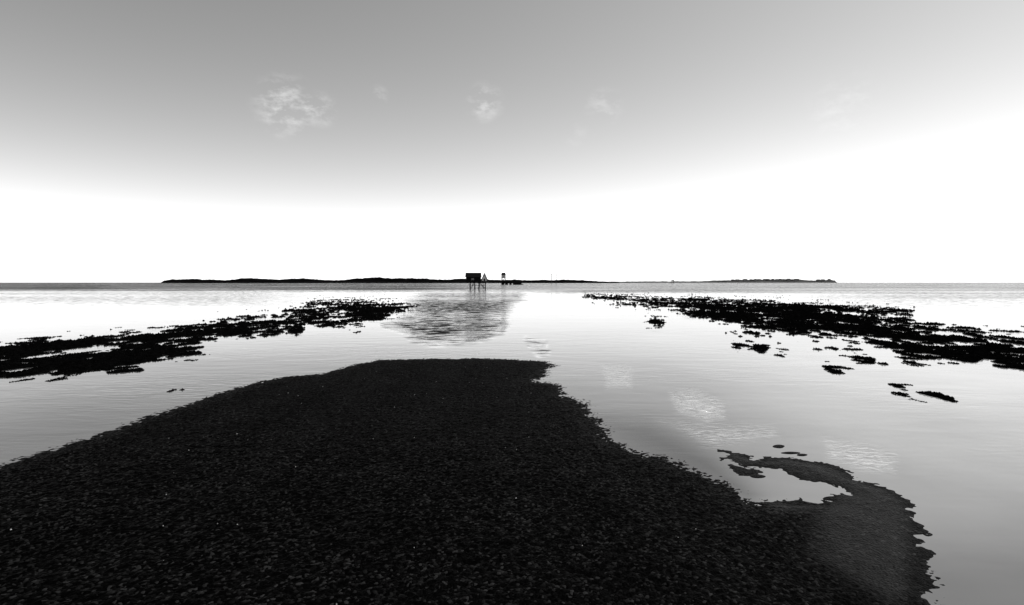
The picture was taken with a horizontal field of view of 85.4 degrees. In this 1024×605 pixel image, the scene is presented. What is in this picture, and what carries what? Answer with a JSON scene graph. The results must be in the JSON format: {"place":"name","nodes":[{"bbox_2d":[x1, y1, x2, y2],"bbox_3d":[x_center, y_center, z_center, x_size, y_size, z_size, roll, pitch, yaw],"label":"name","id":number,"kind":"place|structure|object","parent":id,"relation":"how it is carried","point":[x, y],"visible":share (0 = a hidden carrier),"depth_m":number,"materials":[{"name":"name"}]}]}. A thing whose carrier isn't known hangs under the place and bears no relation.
{"place":"outdoors","nodes":[
{"label":"outdoors","id":0,"kind":"place"},
{"bbox_2d":[161,277,617,282],"bbox_3d":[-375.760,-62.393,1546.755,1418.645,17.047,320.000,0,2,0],"label":"dune island","id":1,"kind":"structure","parent":0,"point":[357,280],"depth_m":1439.96,"materials":[{"name":"black plant"}]},
{"bbox_2d":[0,282,1023,604],"bbox_3d":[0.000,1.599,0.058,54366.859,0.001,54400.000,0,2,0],"label":"water","id":2,"kind":"structure","parent":0,"point":[698,392],"depth_m":9.76,"materials":[{"name":"grey liquid"}]},
{"bbox_2d":[0,294,420,391],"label":"seaweed","id":3,"kind":"object","parent":2,"relation":"on","point":[77,363],"visible":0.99,"depth_m":14.57,"materials":[{"name":"black plant"}]},
{"bbox_2d":[0,358,944,604],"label":"shingle spit","id":4,"kind":"structure","parent":2,"relation":"on","point":[363,498],"depth_m":3.74,"materials":[{"name":"pebbles"},{"name":"gravel"}]},
{"bbox_2d":[501,273,505,284],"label":"refuge tower","id":5,"kind":"structure","parent":2,"relation":"in","point":[503,275],"depth_m":388.33,"materials":[{"name":"white paint"}]},
{"bbox_2d":[583,289,1023,402],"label":"seaweed","id":6,"kind":"object","parent":2,"relation":"on","point":[796,315],"visible":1,"depth_m":18.83,"materials":[{"name":"black plant"}]},
{"bbox_2d":[0,0,1023,281],"label":"sky","id":7,"kind":"structure","parent":0,"point":[141,140],"materials":[{"name":"white"}]},
{"bbox_2d":[611,279,836,282],"bbox_3d":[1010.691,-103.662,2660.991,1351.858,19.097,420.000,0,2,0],"label":"hills","id":8,"kind":"structure","parent":0,"point":[770,280],"depth_m":2535.81,"materials":[{"name":"black"}]},
{"bbox_2d":[731,279,825,281],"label":"distant village","id":9,"kind":"object","parent":8,"relation":"on","point":[817,280],"visible":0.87,"depth_m":2497.33,"materials":[{"name":"stone"}]},
{"bbox_2d":[643,282,833,282],"bbox_3d":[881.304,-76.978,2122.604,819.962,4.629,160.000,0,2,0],"label":"sand spit","id":10,"kind":"structure","parent":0,"point":[739,282],"depth_m":2062.63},
{"label":"ground","id":11,"kind":"structure","parent":0,"visible":0},
{"bbox_2d":[465,273,488,289],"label":"refuge hut","id":12,"kind":"object","parent":11,"relation":"on","point":[473,277],"visible":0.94,"depth_m":122.71,"materials":[{"name":"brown wood"}]},
{"bbox_2d":[500,280,522,284],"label":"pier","id":13,"kind":"structure","parent":11,"relation":"on","point":[513,282],"depth_m":391.72,"materials":[{"name":"metal"}]}
]}

